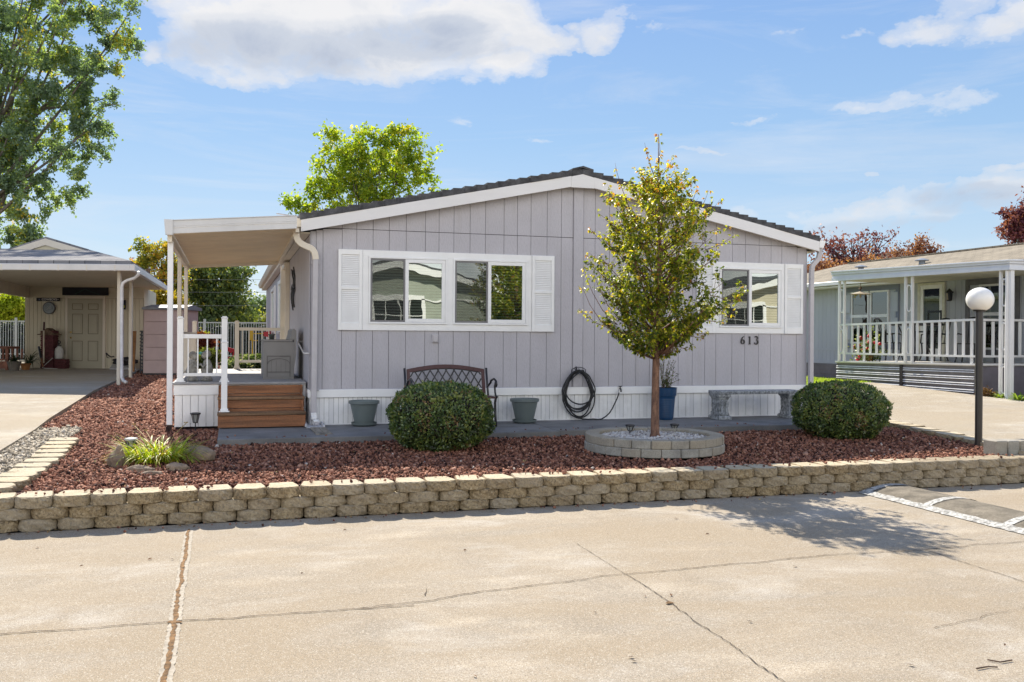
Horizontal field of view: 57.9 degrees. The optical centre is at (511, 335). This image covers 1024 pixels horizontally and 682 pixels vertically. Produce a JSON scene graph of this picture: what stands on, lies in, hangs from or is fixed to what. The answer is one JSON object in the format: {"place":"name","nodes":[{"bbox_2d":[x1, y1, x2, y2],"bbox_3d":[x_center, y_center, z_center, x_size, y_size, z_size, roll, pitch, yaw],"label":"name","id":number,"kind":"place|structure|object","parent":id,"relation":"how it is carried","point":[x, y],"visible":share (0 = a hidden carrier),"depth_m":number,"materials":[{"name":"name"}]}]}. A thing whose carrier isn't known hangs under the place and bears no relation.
{"place":"outdoors","nodes":[
{"label":"outdoors","id":0,"kind":"place"},
{"bbox_2d":[0,362,139,449],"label":"driveway","id":1,"kind":"structure","parent":0,"point":[31,399],"depth_m":16.72,"materials":[{"name":"concrete"}]},
{"bbox_2d":[0,346,22,369],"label":"wooden bench","id":2,"kind":"object","parent":1,"relation":"on","point":[3,364],"visible":0.77,"depth_m":25.08,"materials":[{"name":"red wood"}]},
{"bbox_2d":[6,361,21,370],"bbox_3d":[-13.243,0.807,24.600,0.360,0.270,0.360,0,0,-17],"label":"clay pot","id":3,"kind":"object","parent":1,"relation":"on","point":[14,366],"visible":0.88,"depth_m":24.48,"materials":[{"name":"ceramic"}]},
{"bbox_2d":[21,363,30,369],"bbox_3d":[-13.253,0.842,25.200,0.280,0.200,0.280,0,0,-17],"label":"clay pot","id":4,"kind":"object","parent":1,"relation":"on","point":[23,366],"visible":0.84,"depth_m":25.11,"materials":[{"name":"ceramic"}]},
{"bbox_2d":[15,351,47,366],"bbox_3d":[-13.148,0.683,25.118,1.273,0.621,1.056,0,0,-43],"label":"strap plant","id":5,"kind":"object","parent":4,"relation":"in","point":[30,359],"visible":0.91,"depth_m":25.17,"materials":[{"name":"green plant"}]},
{"bbox_2d":[38,346,43,366],"bbox_3d":[-13.152,0.571,25.834,0.391,0.574,0.063,0,0,44],"label":"yard tool","id":6,"kind":"object","parent":1,"relation":"on","point":[39,350],"visible":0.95,"depth_m":25.86,"materials":[{"name":"grey wood"}]},
{"bbox_2d":[43,322,44,362],"bbox_3d":[-13.061,0.180,25.799,0.056,1.147,0.155,0,0,-23],"label":"broom","id":7,"kind":"object","parent":1,"relation":"on","point":[43,342],"visible":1,"depth_m":25.79,"materials":[{"name":"brown wood"}]},
{"bbox_2d":[37,328,61,368],"bbox_3d":[-13.057,0.350,26.100,0.491,1.148,0.400,0,0,0],"label":"golf bag","id":8,"kind":"object","parent":1,"relation":"on","point":[51,338],"visible":0.84,"depth_m":25.95,"materials":[{"name":"red"}]},
{"bbox_2d":[42,340,63,368],"bbox_3d":[-12.875,0.522,25.995,0.478,0.799,0.409,0,0,8],"label":"sprayer jug","id":9,"kind":"object","parent":1,"relation":"on","point":[59,352],"visible":0.98,"depth_m":25.98,"materials":[{"name":"plastic"}]},
{"bbox_2d":[54,359,69,368],"bbox_3d":[-12.702,0.791,26.110,0.309,0.270,0.280,0,0,0],"label":"brick stack","id":10,"kind":"object","parent":1,"relation":"on","point":[61,363],"visible":0.99,"depth_m":25.97,"materials":[{"name":"brick"}]},
{"bbox_2d":[0,371,136,452],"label":"driveway edge","id":11,"kind":"object","parent":1,"relation":"on","point":[66,409],"visible":0.46,"depth_m":14.15,"materials":[{"name":"concrete"}]},
{"bbox_2d":[0,237,166,384],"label":"carport house","id":12,"kind":"structure","parent":1,"relation":"on","point":[92,329],"depth_m":26.33,"materials":[{"name":"beige"}]},
{"bbox_2d":[36,298,59,300],"bbox_3d":[-13.211,-1.040,26.346,0.670,0.095,0.012,0,0,0],"label":"name sign","id":13,"kind":"object","parent":12,"relation":"attached to","point":[47,299],"visible":1,"depth_m":26.34,"materials":[{"name":"black metal"}]},
{"bbox_2d":[43,302,55,313],"bbox_3d":[-13.196,-0.798,26.367,0.356,0.356,0.056,0,0,0],"label":"wall clock","id":14,"kind":"object","parent":12,"relation":"attached to","point":[49,307],"depth_m":26.35,"materials":[{"name":"black metal"}]},
{"bbox_2d":[62,287,108,295],"bbox_3d":[-12.149,-1.360,26.343,1.313,0.404,0.019,0,0,0],"label":"banner","id":15,"kind":"object","parent":12,"relation":"attached to","point":[85,291],"visible":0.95,"depth_m":26.34,"materials":[{"name":"black"}]},
{"bbox_2d":[65,296,105,368],"bbox_3d":[-12.168,-0.107,26.357,1.145,2.073,0.085,0,0,0],"label":"door","id":16,"kind":"structure","parent":12,"relation":"in","point":[85,319],"depth_m":26.37,"materials":[{"name":"wood"}]},
{"bbox_2d":[109,364,135,369],"bbox_3d":[-10.838,0.859,25.850,0.783,0.149,0.300,0,0,0],"label":"boot tray","id":17,"kind":"object","parent":1,"relation":"on","point":[114,367],"visible":0.57,"depth_m":25.76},
{"bbox_2d":[105,353,137,365],"bbox_3d":[-10.911,0.651,25.905,0.941,0.369,0.332,0,0,0],"label":"black bag","id":18,"kind":"object","parent":17,"relation":"on","point":[125,360],"visible":0.53,"depth_m":25.82,"materials":[{"name":"plastic"}]},
{"bbox_2d":[133,331,136,371],"bbox_3d":[-10.131,0.438,24.772,0.108,1.145,0.377,0,0,-17],"label":"cedar board","id":19,"kind":"object","parent":1,"relation":"on","point":[134,343],"visible":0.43,"depth_m":24.79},
{"bbox_2d":[102,368,220,429],"bbox_3d":[-7.059,1.157,20.892,3.520,0.252,16.700,0,0,-17],"label":"red rock bed","id":20,"kind":"object","parent":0,"point":[207,427],"depth_m":13.07,"materials":[{"name":"stone"}]},
{"bbox_2d":[43,371,215,429],"bbox_3d":[-6.780,1.125,19.933,3.531,0.343,14.755,0,0,-17],"label":"lava rock","id":21,"kind":"object","parent":20,"relation":"on","point":[139,399],"visible":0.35,"depth_m":14.90,"materials":[{"name":"gravel"}]},
{"bbox_2d":[139,330,142,372],"bbox_3d":[-9.729,0.427,24.300,0.108,1.144,0.030,0,0,0],"label":"folded lattice","id":22,"kind":"object","parent":21,"relation":"on","point":[141,345],"visible":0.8,"depth_m":24.29,"materials":[{"name":"black metal"}]},
{"bbox_2d":[197,330,219,348],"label":"red leaf plant","id":23,"kind":"object","parent":21,"relation":"on","point":[203,342],"visible":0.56,"depth_m":23.39,"materials":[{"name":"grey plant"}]},
{"bbox_2d":[198,346,220,368],"bbox_3d":[-7.229,0.635,22.008,0.825,0.828,0.667,0,0,-41],"label":"green shrub","id":24,"kind":"object","parent":21,"relation":"on","point":[212,357],"visible":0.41,"depth_m":21.93,"materials":[{"name":"green plant"}]},
{"bbox_2d":[250,327,270,352],"bbox_3d":[-6.688,0.390,24.552,0.553,1.236,0.132,0,0,-1],"label":"garden whirligig","id":25,"kind":"object","parent":21,"relation":"on","point":[252,333],"visible":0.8,"depth_m":24.49,"materials":[{"name":"yellow paint"}]},
{"bbox_2d":[142,305,201,374],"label":"storage shed","id":26,"kind":"structure","parent":20,"relation":"on","point":[155,341],"depth_m":23.70,"materials":[{"name":"pink metal"}]},
{"bbox_2d":[173,316,305,426],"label":"deck","id":27,"kind":"structure","parent":20,"relation":"on","point":[200,396],"depth_m":13.01,"materials":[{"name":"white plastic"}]},
{"bbox_2d":[186,350,212,380],"bbox_3d":[-4.491,0.426,13.305,0.370,0.443,0.206,0,0,-17],"label":"garden statue","id":28,"kind":"object","parent":27,"relation":"on","point":[192,362],"visible":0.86,"depth_m":13.26,"materials":[{"name":"stone"}]},
{"bbox_2d":[261,329,295,378],"bbox_3d":[-3.714,0.269,14.666,0.497,0.770,1.174,0,0,-17],"label":"storage bench","id":29,"kind":"object","parent":27,"relation":"on","point":[278,357],"visible":1,"depth_m":14.12,"materials":[{"name":"beige plastic"}]},
{"bbox_2d":[227,359,254,368],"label":"variegated shrub","id":30,"kind":"object","parent":20,"relation":"on","point":[231,364],"visible":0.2,"depth_m":20.79,"materials":[{"name":"green plant"}]},
{"bbox_2d":[228,353,260,368],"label":"variegated shrub","id":31,"kind":"object","parent":20,"relation":"on","point":[252,357],"visible":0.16,"depth_m":21.16,"materials":[{"name":"green plant"}]},
{"bbox_2d":[217,416,800,446],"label":"patio slab","id":32,"kind":"structure","parent":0,"point":[293,434],"depth_m":12.76,"materials":[{"name":"concrete"}]},
{"bbox_2d":[217,384,305,427],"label":"wooden steps","id":33,"kind":"structure","parent":32,"relation":"on","point":[269,410],"depth_m":12.87,"materials":[{"name":"brown wood"}]},
{"bbox_2d":[305,418,324,427],"bbox_3d":[-2.878,1.239,13.333,0.269,0.048,1.402,0,0,-15],"label":"splash block","id":34,"kind":"object","parent":32,"relation":"on","point":[308,425],"depth_m":12.94,"materials":[{"name":"concrete"}]},
{"bbox_2d":[349,399,379,426],"bbox_3d":[-2.094,1.091,13.090,0.434,0.355,0.434,0,0,-17],"label":"planter pot","id":35,"kind":"object","parent":32,"relation":"on","point":[363,411],"visible":1,"depth_m":12.95,"materials":[{"name":"plastic"}]},
{"bbox_2d":[403,364,497,426],"bbox_3d":[-0.878,0.845,13.127,1.241,0.865,0.662,0,0,-17],"label":"garden bench","id":36,"kind":"object","parent":32,"relation":"on","point":[438,367],"visible":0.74,"depth_m":13.37,"materials":[{"name":"black metal"}]},
{"bbox_2d":[510,398,538,423],"bbox_3d":[0.186,1.105,13.702,0.432,0.358,0.432,0,0,-17],"label":"planter pot","id":37,"kind":"object","parent":32,"relation":"on","point":[524,409],"visible":1,"depth_m":13.56,"materials":[{"name":"plastic"}]},
{"bbox_2d":[659,387,676,419],"bbox_3d":[2.396,1.049,14.398,0.344,0.500,0.344,0,0,-17],"label":"tall pot","id":38,"kind":"object","parent":32,"relation":"on","point":[667,396],"visible":0.84,"depth_m":14.28,"materials":[{"name":"blue ceramic"}]},
{"bbox_2d":[660,360,678,387],"bbox_3d":[2.462,0.610,14.416,0.349,0.538,0.279,0,0,26],"label":"potted shrub","id":39,"kind":"object","parent":38,"relation":"in","point":[665,381],"visible":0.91,"depth_m":14.41,"materials":[{"name":"green plant"}]},
{"bbox_2d":[708,389,797,419],"bbox_3d":[3.867,1.086,14.712,1.480,0.447,0.356,0,0,-17],"label":"stone bench","id":40,"kind":"object","parent":32,"relation":"on","point":[719,403],"visible":0.9,"depth_m":14.56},
{"bbox_2d":[0,425,1021,494],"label":"red rock bed","id":41,"kind":"object","parent":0,"point":[299,484],"depth_m":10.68,"materials":[{"name":"brown gravel"}]},
{"bbox_2d":[0,437,79,492],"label":"block edging","id":42,"kind":"object","parent":41,"relation":"on","point":[14,479],"visible":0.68,"depth_m":9.44,"materials":[{"name":"concrete"}]},
{"bbox_2d":[0,425,82,473],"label":"river rock","id":43,"kind":"object","parent":41,"relation":"on","point":[22,449],"visible":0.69,"depth_m":10.87,"materials":[{"name":"gravel"}]},
{"bbox_2d":[106,444,129,466],"bbox_3d":[-4.130,1.291,9.694,0.221,0.313,0.170,0,0,-17],"label":"rock","id":44,"kind":"object","parent":41,"relation":"on","point":[115,456],"visible":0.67,"depth_m":9.64,"materials":[{"name":"stone"}]},
{"bbox_2d":[124,437,137,449],"bbox_3d":[-4.190,1.259,10.173,0.142,0.285,0.142,0,0,-17],"label":"solar light","id":45,"kind":"object","parent":41,"relation":"on","point":[131,439],"visible":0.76,"depth_m":10.13,"materials":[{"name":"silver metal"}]},
{"bbox_2d":[126,465,154,472],"bbox_3d":[-3.780,1.359,9.422,0.280,0.102,0.138,0,0,-17],"label":"rock","id":46,"kind":"object","parent":41,"relation":"on","point":[138,468],"visible":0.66,"depth_m":9.37,"materials":[{"name":"stone"}]},
{"bbox_2d":[101,422,209,466],"bbox_3d":[-3.849,1.230,10.078,1.245,0.485,1.200,0,0,0],"label":"daylily clump","id":47,"kind":"object","parent":41,"relation":"on","point":[163,453],"visible":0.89,"depth_m":9.90,"materials":[{"name":"plant"}]},
{"bbox_2d":[166,462,189,473],"bbox_3d":[-3.432,1.358,9.503,0.234,0.120,0.123,0,0,-17],"label":"rock","id":48,"kind":"object","parent":41,"relation":"on","point":[173,466],"visible":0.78,"depth_m":9.47,"materials":[{"name":"stone"}]},
{"bbox_2d":[190,412,200,429],"bbox_3d":[-4.358,1.193,12.734,0.131,0.285,0.131,0,0,-39],"label":"solar light","id":49,"kind":"object","parent":41,"relation":"on","point":[195,417],"visible":0.96,"depth_m":12.71,"materials":[{"name":"black metal"}]},
{"bbox_2d":[181,446,215,462],"bbox_3d":[-3.436,1.310,10.126,0.375,0.208,0.255,0,0,-17],"label":"rock","id":50,"kind":"object","parent":41,"relation":"on","point":[209,454],"visible":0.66,"depth_m":10.05,"materials":[{"name":"stone"}]},
{"bbox_2d":[164,213,298,431],"bbox_3d":[-4.580,-0.205,15.252,1.806,3.086,5.775,0,0,-17],"label":"patio cover","id":51,"kind":"object","parent":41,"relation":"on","point":[219,242],"visible":0.97,"depth_m":13.25,"materials":[{"name":"beige metal"}]},
{"bbox_2d":[384,380,497,452],"bbox_3d":[-0.871,0.997,11.305,1.338,0.936,1.329,0,0,-17],"label":"round hedge shrub","id":52,"kind":"object","parent":41,"relation":"on","point":[443,417],"visible":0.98,"depth_m":10.90,"materials":[{"name":"green plant"}]},
{"bbox_2d":[584,427,724,458],"bbox_3d":[1.760,1.305,11.459,1.719,0.201,1.729,0,0,-17],"label":"tree ring","id":53,"kind":"object","parent":41,"relation":"on","point":[709,445],"visible":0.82,"depth_m":10.77,"materials":[{"name":"concrete"}]},
{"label":"planter soil","id":54,"kind":"structure","parent":53,"relation":"in","visible":0},
{"bbox_2d":[602,430,706,442],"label":"white pebbles","id":55,"kind":"object","parent":54,"relation":"on","point":[642,434],"visible":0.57,"depth_m":11.49,"materials":[{"name":"gravel"}]},
{"bbox_2d":[577,133,748,436],"bbox_3d":[1.845,-0.589,11.403,2.023,3.817,2.011,0,0,-17],"label":"young maple tree","id":56,"kind":"object","parent":54,"relation":"on","point":[665,335],"visible":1,"depth_m":11.22,"materials":[{"name":"green plant"}]},
{"bbox_2d":[790,379,893,440],"bbox_3d":[4.599,1.052,12.946,1.351,0.923,1.274,0,0,-17],"label":"round hedge shrub","id":57,"kind":"object","parent":41,"relation":"on","point":[844,409],"visible":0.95,"depth_m":12.56,"materials":[{"name":"green plant"}]},
{"bbox_2d":[886,419,1023,454],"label":"curb","id":58,"kind":"structure","parent":41,"relation":"on","point":[922,429],"depth_m":13.20,"materials":[{"name":"concrete"}]},
{"bbox_2d":[966,287,994,445],"bbox_3d":[6.139,0.454,12.146,0.341,2.179,0.341,0,0,-17],"label":"globe lamp","id":59,"kind":"object","parent":41,"relation":"on","point":[980,301],"visible":0.99,"depth_m":12.10,"materials":[{"name":"brown metal"}]},
{"bbox_2d":[983,439,1023,454],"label":"block edging","id":60,"kind":"object","parent":41,"relation":"on","point":[1003,446],"visible":0.69,"depth_m":11.37,"materials":[{"name":"concrete"}]},
{"bbox_2d":[0,483,1023,681],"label":"road","id":61,"kind":"structure","parent":0,"point":[857,612],"depth_m":6.04,"materials":[{"name":"concrete"}]},
{"bbox_2d":[157,530,192,681],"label":"joint","id":62,"kind":"object","parent":61,"relation":"on","point":[171,671],"visible":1,"depth_m":5.57,"materials":[{"name":"concrete"}]},
{"bbox_2d":[160,529,673,681],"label":"road joint","id":63,"kind":"object","parent":61,"relation":"on","point":[167,664],"visible":1,"depth_m":5.49,"materials":[{"name":"concrete"}]},
{"bbox_2d":[0,454,1023,532],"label":"retaining wall","id":64,"kind":"structure","parent":61,"relation":"on","point":[30,511],"depth_m":9.03,"materials":[{"name":"concrete"}]},
{"bbox_2d":[1,541,1023,681],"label":"road crack","id":65,"kind":"object","parent":61,"relation":"on","point":[546,583],"visible":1,"depth_m":5.79,"materials":[{"name":"concrete"}]},
{"bbox_2d":[37,483,1001,532],"bbox_3d":[0.767,1.697,9.206,10.999,0.043,0.259,0,0,-17],"label":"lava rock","id":66,"kind":"object","parent":61,"relation":"on","point":[834,492],"visible":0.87,"depth_m":8.81,"materials":[{"name":"stone"}]},
{"bbox_2d":[858,483,1023,533],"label":"speed bump","id":67,"kind":"object","parent":61,"relation":"on","point":[1005,518],"visible":1,"depth_m":9.14,"materials":[{"name":"concrete"}]},
{"bbox_2d":[0,359,1023,533],"bbox_3d":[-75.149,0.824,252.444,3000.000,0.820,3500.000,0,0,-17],"label":"ground","id":68,"kind":"structure","parent":0,"point":[201,522],"depth_m":9.29,"materials":[{"name":"concrete"}]},
{"bbox_2d":[0,294,24,324],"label":"lime shrub","id":69,"kind":"object","parent":68,"relation":"on","point":[12,307],"visible":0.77,"depth_m":44.74,"materials":[{"name":"green plant"}]},
{"bbox_2d":[0,0,147,248],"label":"poplar tree","id":70,"kind":"object","parent":68,"relation":"on","point":[18,179],"visible":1,"depth_m":32.83,"materials":[{"name":"green plant"}]},
{"bbox_2d":[0,318,265,358],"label":"picket fence","id":71,"kind":"object","parent":68,"relation":"on","point":[204,322],"visible":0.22,"depth_m":38.00,"materials":[{"name":"wood"}]},
{"bbox_2d":[1,320,265,359],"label":"hedge","id":72,"kind":"object","parent":68,"relation":"on","point":[215,332],"visible":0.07,"depth_m":40.13,"materials":[{"name":"green plant"}]},
{"bbox_2d":[128,236,196,304],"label":"autumn tree","id":73,"kind":"object","parent":68,"relation":"on","point":[146,259],"visible":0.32,"depth_m":49.66,"materials":[{"name":"yellow plant"}]},
{"bbox_2d":[151,282,188,304],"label":"golden shrub","id":74,"kind":"object","parent":68,"relation":"on","point":[161,296],"visible":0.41,"depth_m":41.78,"materials":[{"name":"yellow plant"}]},
{"bbox_2d":[182,266,265,326],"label":"broad tree","id":75,"kind":"object","parent":68,"relation":"on","point":[213,296],"visible":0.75,"depth_m":51.56,"materials":[{"name":"green plant"}]},
{"bbox_2d":[244,292,265,316],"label":"distant tree","id":76,"kind":"object","parent":68,"relation":"on","point":[258,301],"visible":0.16,"depth_m":108.94,"materials":[{"name":"green plant"}]},
{"bbox_2d":[277,118,448,214],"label":"maple tree","id":77,"kind":"object","parent":68,"relation":"on","point":[354,154],"visible":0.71,"depth_m":45.58,"materials":[{"name":"green plant"}]},
{"bbox_2d":[258,166,825,424],"bbox_3d":[-1.571,-0.662,22.909,8.652,3.912,18.427,0,0,-17],"label":"mobile home","id":78,"kind":"object","parent":68,"relation":"on","point":[484,276],"visible":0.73,"depth_m":14.06,"materials":[{"name":"paint"}]},
{"bbox_2d":[271,287,273,332],"bbox_3d":[-6.372,-0.680,24.647,0.043,1.170,1.700,0,0,-17],"label":"window","id":79,"kind":"structure","parent":78,"relation":"in","point":[272,290],"depth_m":25.07,"materials":[{"name":"white paint"}]},
{"bbox_2d":[278,280,279,331],"bbox_3d":[-5.215,-0.672,20.818,0.043,1.170,1.500,0,0,-17],"label":"window","id":80,"kind":"structure","parent":78,"relation":"in","point":[279,280],"depth_m":21.39,"materials":[{"name":"white paint"}]},
{"bbox_2d":[280,262,289,338],"bbox_3d":[-4.497,-0.391,18.293,0.123,2.060,1.130,0,0,-17],"label":"door","id":81,"kind":"structure","parent":78,"relation":"in","point":[285,268],"depth_m":17.87,"materials":[{"name":"beige metal"}]},
{"bbox_2d":[291,267,295,309],"bbox_3d":[-3.899,-0.841,16.488,0.065,0.769,0.854,0,0,-17],"label":"wall art","id":82,"kind":"object","parent":78,"relation":"attached to","point":[293,287],"depth_m":16.31,"materials":[{"name":"black metal"}]},
{"bbox_2d":[368,256,446,324],"bbox_3d":[-1.516,-0.661,13.507,1.159,0.975,0.035,0,0,-17],"label":"window","id":83,"kind":"structure","parent":78,"relation":"in","point":[401,290],"depth_m":13.49,"materials":[{"name":"glass"}]},
{"bbox_2d":[453,259,527,324],"bbox_3d":[-0.321,-0.653,13.867,1.154,0.975,0.035,0,0,-17],"label":"window","id":84,"kind":"structure","parent":78,"relation":"in","point":[485,292],"depth_m":13.85,"materials":[{"name":"glass"}]},
{"bbox_2d":[719,267,782,327],"bbox_3d":[3.916,-0.623,15.147,1.158,0.975,0.035,0,0,-17],"label":"window","id":85,"kind":"structure","parent":78,"relation":"in","point":[761,306],"depth_m":15.16,"materials":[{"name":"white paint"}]},
{"bbox_3d":[1.016,0.538,14.240,0.241,0.135,0.099,0,0,-17],"label":"hose hanger","id":86,"kind":"object","parent":78,"relation":"attached to","visible":0},
{"bbox_2d":[562,370,619,419],"bbox_3d":[1.224,0.905,14.265,0.968,0.779,0.131,0,0,-17],"label":"garden hose","id":87,"kind":"object","parent":86,"relation":"hanging from","point":[572,375],"visible":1,"depth_m":14.22,"materials":[{"name":"black rubber"}]},
{"bbox_2d":[807,246,883,272],"bbox_3d":[14.183,-1.381,39.926,4.164,5.016,2.210,0,0,12],"label":"rust shrub","id":88,"kind":"object","parent":68,"relation":"on","point":[822,264],"visible":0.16,"depth_m":39.89,"materials":[{"name":"red plant"}]},
{"bbox_2d":[808,223,899,264],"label":"bare plum tree","id":89,"kind":"object","parent":68,"relation":"on","point":[831,247],"visible":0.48,"depth_m":43.76,"materials":[{"name":"red plant"}]},
{"bbox_2d":[885,229,943,257],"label":"plum tree","id":90,"kind":"object","parent":68,"relation":"on","point":[919,247],"visible":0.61,"depth_m":41.84,"materials":[{"name":"orange plant"}]},
{"bbox_2d":[806,242,1023,377],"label":"mobile home","id":91,"kind":"object","parent":68,"relation":"on","point":[883,302],"visible":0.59,"depth_m":25.77,"materials":[{"name":"blue"}]},
{"bbox_2d":[851,291,869,343],"bbox_3d":[10.098,-0.533,26.848,0.049,1.508,0.782,0,0,-17],"label":"window","id":92,"kind":"structure","parent":91,"relation":"in","point":[860,307],"depth_m":26.84,"materials":[{"name":"glass"}]},
{"bbox_2d":[870,290,889,343],"bbox_3d":[10.342,-0.532,26.039,0.049,1.508,0.777,0,0,-17],"label":"window","id":93,"kind":"structure","parent":91,"relation":"in","point":[879,299],"depth_m":26.01,"materials":[{"name":"glass"}]},
{"bbox_2d":[979,283,1004,349],"bbox_3d":[11.541,-0.459,22.067,0.049,1.579,1.026,0,0,-17],"label":"window","id":94,"kind":"structure","parent":91,"relation":"in","point":[992,313],"depth_m":22.12,"materials":[{"name":"glass"}]},
{"bbox_2d":[830,259,1023,399],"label":"porch","id":95,"kind":"object","parent":68,"relation":"on","point":[1006,377],"visible":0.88,"depth_m":20.95,"materials":[{"name":"metal"}]},
{"bbox_2d":[847,326,890,360],"bbox_3d":[9.179,0.201,23.743,0.873,0.956,1.262,0,0,-17],"label":"geranium","id":96,"kind":"object","parent":95,"relation":"on","point":[869,357],"visible":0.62,"depth_m":23.67,"materials":[{"name":"green plant"}]},
{"bbox_2d":[873,317,902,360],"bbox_3d":[9.568,0.074,23.590,0.640,1.096,0.496,0,0,-5],"label":"iron chair","id":97,"kind":"object","parent":95,"relation":"on","point":[880,333],"visible":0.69,"depth_m":23.43,"materials":[{"name":"black metal"}]},
{"bbox_2d":[891,323,943,361],"bbox_3d":[9.879,0.157,22.628,1.260,0.936,1.260,0,0,-17],"label":"patio table","id":98,"kind":"object","parent":95,"relation":"on","point":[927,324],"visible":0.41,"depth_m":22.38,"materials":[{"name":"black metal"}]},
{"bbox_2d":[915,310,941,360],"bbox_3d":[10.476,-0.012,23.303,0.430,1.270,0.470,0,0,-17],"label":"ladderback chair","id":99,"kind":"object","parent":95,"relation":"on","point":[928,331],"visible":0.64,"depth_m":23.14,"materials":[{"name":"wood"}]},
{"bbox_2d":[919,318,950,360],"bbox_3d":[10.626,0.081,23.171,0.640,1.096,0.496,0,0,-17],"label":"iron chair","id":100,"kind":"object","parent":95,"relation":"on","point":[936,334],"visible":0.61,"depth_m":23.22,"materials":[{"name":"black metal"}]},
{"bbox_2d":[954,317,974,361],"bbox_3d":[10.843,0.083,21.903,0.496,1.096,0.640,0,0,45],"label":"iron chair","id":101,"kind":"object","parent":95,"relation":"on","point":[967,339],"visible":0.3,"depth_m":22.07,"materials":[{"name":"black metal"}]},
{"bbox_2d":[986,317,1004,362],"bbox_3d":[11.219,0.085,21.381,0.640,1.096,0.496,0,0,-17],"label":"iron chair","id":102,"kind":"object","parent":95,"relation":"on","point":[996,334],"visible":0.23,"depth_m":21.32,"materials":[{"name":"black metal"}]},
{"bbox_2d":[991,185,1023,244],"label":"purple plum tree","id":103,"kind":"object","parent":68,"relation":"on","point":[1012,224],"visible":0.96,"depth_m":39.77,"materials":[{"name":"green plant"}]},
{"bbox_2d":[0,0,1023,303],"label":"sky","id":104,"kind":"structure","parent":0,"point":[850,116],"materials":[{"name":"blue"}]},
{"bbox_2d":[806,376,870,384],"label":"grass","id":105,"kind":"structure","parent":0,"point":[817,379],"depth_m":23.03,"materials":[{"name":"plant"}]},
{"bbox_2d":[865,383,905,386],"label":"driveway","id":106,"kind":"structure","parent":0,"point":[880,385],"depth_m":21.58,"materials":[{"name":"concrete"}]},
{"bbox_2d":[807,387,1023,438],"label":"driveway","id":107,"kind":"structure","parent":0,"point":[1003,418],"depth_m":16.20,"materials":[{"name":"concrete"}]},
{"bbox_2d":[974,386,1003,397],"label":"dry plant","id":108,"kind":"object","parent":107,"relation":"on","point":[987,392],"visible":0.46,"depth_m":19.13,"materials":[{"name":"brown plant"}]},
{"bbox_2d":[1003,391,1023,400],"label":"strap plant","id":109,"kind":"object","parent":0,"point":[1020,397],"visible":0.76,"depth_m":18.38,"materials":[{"name":"green plant"}]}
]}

